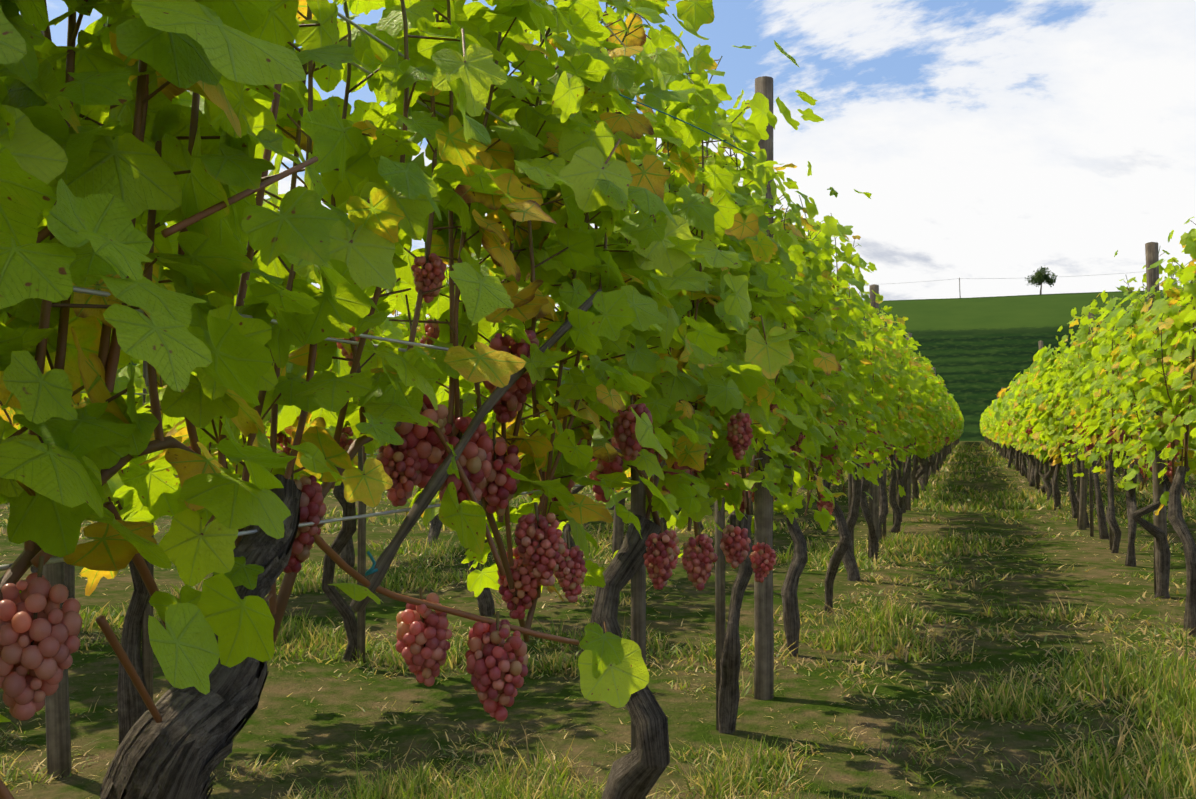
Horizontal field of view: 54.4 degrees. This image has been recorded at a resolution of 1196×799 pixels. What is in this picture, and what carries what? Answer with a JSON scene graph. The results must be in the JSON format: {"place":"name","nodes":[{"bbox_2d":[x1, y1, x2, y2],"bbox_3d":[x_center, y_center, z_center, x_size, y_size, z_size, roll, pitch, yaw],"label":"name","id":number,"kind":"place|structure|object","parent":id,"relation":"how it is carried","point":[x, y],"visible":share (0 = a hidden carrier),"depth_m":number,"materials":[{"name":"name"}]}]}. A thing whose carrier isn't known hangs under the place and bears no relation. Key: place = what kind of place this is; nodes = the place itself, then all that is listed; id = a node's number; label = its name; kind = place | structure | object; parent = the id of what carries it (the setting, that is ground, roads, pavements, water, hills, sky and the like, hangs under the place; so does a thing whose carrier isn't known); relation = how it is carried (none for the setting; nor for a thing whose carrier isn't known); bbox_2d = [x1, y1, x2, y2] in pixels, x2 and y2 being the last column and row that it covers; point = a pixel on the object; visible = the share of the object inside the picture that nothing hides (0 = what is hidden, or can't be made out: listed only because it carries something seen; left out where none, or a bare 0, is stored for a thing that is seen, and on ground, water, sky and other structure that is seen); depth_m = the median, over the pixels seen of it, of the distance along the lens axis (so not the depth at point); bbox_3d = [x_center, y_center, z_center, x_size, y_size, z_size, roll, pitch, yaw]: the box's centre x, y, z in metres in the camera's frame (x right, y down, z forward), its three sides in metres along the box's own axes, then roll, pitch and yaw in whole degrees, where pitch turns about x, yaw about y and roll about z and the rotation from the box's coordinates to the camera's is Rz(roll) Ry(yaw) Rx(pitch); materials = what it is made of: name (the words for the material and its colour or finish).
{"place":"outdoors","nodes":[
{"label":"outdoors","id":0,"kind":"place"},
{"bbox_2d":[0,264,551,519],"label":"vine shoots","id":1,"kind":"object","parent":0,"point":[109,498],"depth_m":3.80,"materials":[{"name":"plant"}]},
{"bbox_2d":[106,418,596,482],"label":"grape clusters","id":2,"kind":"object","parent":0,"point":[345,442],"visible":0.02,"depth_m":4.09,"materials":[{"name":"red food"}]},
{"bbox_2d":[350,289,601,611],"bbox_3d":[-0.134,0.045,1.508,0.032,0.416,0.427,-1,-2,44],"label":"vine cane","id":3,"kind":"object","parent":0,"point":[430,490],"visible":0.79,"depth_m":1.43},
{"bbox_2d":[365,94,756,575],"bbox_3d":[0.030,-0.104,1.635,0.094,0.634,0.804,-1,-2,43],"label":"trellis wire","id":4,"kind":"object","parent":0,"point":[371,570],"visible":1,"depth_m":1.64,"materials":[{"name":"grey metal"}]},
{"bbox_2d":[0,290,1195,798],"bbox_3d":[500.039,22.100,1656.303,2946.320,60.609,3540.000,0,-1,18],"label":"ground","id":5,"kind":"structure","parent":0,"point":[978,352],"depth_m":4.34,"materials":[{"name":"green plant"}]},
{"bbox_2d":[64,562,74,598],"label":"vine row stakes","id":6,"kind":"object","parent":5,"relation":"on","point":[69,575],"depth_m":5.31,"materials":[{"name":"grey wood"}]},
{"bbox_2d":[20,13,624,778],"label":"trellis posts","id":7,"kind":"object","parent":5,"relation":"on","point":[58,743],"visible":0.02,"depth_m":3.09,"materials":[{"name":"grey wood"}]},
{"bbox_2d":[80,266,557,459],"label":"vine trellis wires","id":8,"kind":"object","parent":7,"relation":"on","point":[141,394],"visible":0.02,"depth_m":3.37,"materials":[{"name":"silver metal"}]},
{"bbox_2d":[0,5,793,798],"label":"vine","id":9,"kind":"object","parent":5,"relation":"on","point":[186,545],"depth_m":1.05,"materials":[{"name":"green plant"}]},
{"bbox_2d":[0,322,854,572],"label":"vine row","id":10,"kind":"object","parent":5,"relation":"on","point":[347,554],"depth_m":7.56,"materials":[{"name":"green plant"}]},
{"bbox_2d":[0,210,888,744],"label":"vine row","id":11,"kind":"object","parent":5,"relation":"on","point":[132,708],"depth_m":3.81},
{"bbox_2d":[0,0,963,798],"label":"vine row","id":12,"kind":"object","parent":5,"relation":"on","point":[110,182],"depth_m":1.37,"materials":[{"name":"green plant"}]},
{"bbox_2d":[0,28,766,798],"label":"vine canes","id":13,"kind":"object","parent":12,"relation":"attached to","point":[40,558],"visible":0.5,"depth_m":1.12,"materials":[{"name":"brown wood"}]},
{"bbox_2d":[0,253,775,720],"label":"grape bunches","id":14,"kind":"object","parent":13,"relation":"attached to","point":[492,667],"visible":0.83,"depth_m":1.44,"materials":[{"name":"red food"}]},
{"bbox_2d":[0,0,918,642],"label":"vine shoots","id":15,"kind":"object","parent":13,"relation":"attached to","point":[22,564],"visible":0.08,"depth_m":1.37,"materials":[{"name":"plant"}]},
{"bbox_2d":[283,377,948,618],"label":"grape bunches","id":16,"kind":"object","parent":12,"relation":"attached to","point":[492,481],"visible":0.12,"depth_m":1.56,"materials":[{"name":"red food"}]},
{"bbox_2d":[0,443,1195,798],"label":"grass","id":17,"kind":"structure","parent":5,"relation":"on","point":[1132,679],"depth_m":4.27,"materials":[{"name":"green plant"}]},
{"bbox_2d":[979,217,1195,636],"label":"vine row","id":18,"kind":"object","parent":17,"relation":"on","point":[1037,388],"depth_m":7.00,"materials":[{"name":"green plant"}]},
{"bbox_2d":[1007,403,1193,483],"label":"grape bunches","id":19,"kind":"object","parent":18,"relation":"attached to","point":[1168,472],"visible":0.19,"depth_m":8.04,"materials":[{"name":"red food"}]},
{"bbox_2d":[1057,259,1195,450],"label":"vine trellis wires","id":20,"kind":"object","parent":18,"relation":"attached to","point":[1183,332],"depth_m":5.89,"materials":[{"name":"silver metal"}]},
{"bbox_2d":[1057,219,1195,495],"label":"vine shoots","id":21,"kind":"object","parent":18,"relation":"attached to","point":[1185,440],"visible":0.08,"depth_m":5.77,"materials":[{"name":"green plant"}]},
{"bbox_2d":[631,76,958,798],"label":"trellis posts","id":22,"kind":"object","parent":5,"relation":"on","point":[763,624],"visible":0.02,"depth_m":3.88,"materials":[{"name":"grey wood"}]},
{"bbox_2d":[0,12,848,570],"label":"vine trellis wires","id":23,"kind":"object","parent":22,"relation":"on","point":[90,292],"depth_m":1.33,"materials":[{"name":"silver metal"}]},
{"bbox_2d":[1025,266,1057,294],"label":"crest tree","id":24,"kind":"object","parent":5,"relation":"on","point":[1039,276],"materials":[{"name":"green plant"}]},
{"bbox_2d":[984,242,1166,593],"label":"trellis posts","id":25,"kind":"object","parent":5,"relation":"on","point":[1152,277],"visible":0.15,"depth_m":6.32,"materials":[{"name":"brown wood"}]},
{"bbox_2d":[19,0,1195,317],"label":"sky","id":26,"kind":"structure","parent":0,"point":[1008,139],"materials":[{"name":"white"}]},
{"bbox_2d":[850,271,1145,285],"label":"power cable","id":27,"kind":"object","parent":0,"point":[993,278],"visible":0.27,"depth_m":415.00,"materials":[{"name":"silver metal"}]},
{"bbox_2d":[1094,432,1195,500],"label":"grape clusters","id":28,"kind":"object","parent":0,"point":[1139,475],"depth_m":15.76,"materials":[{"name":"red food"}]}
]}

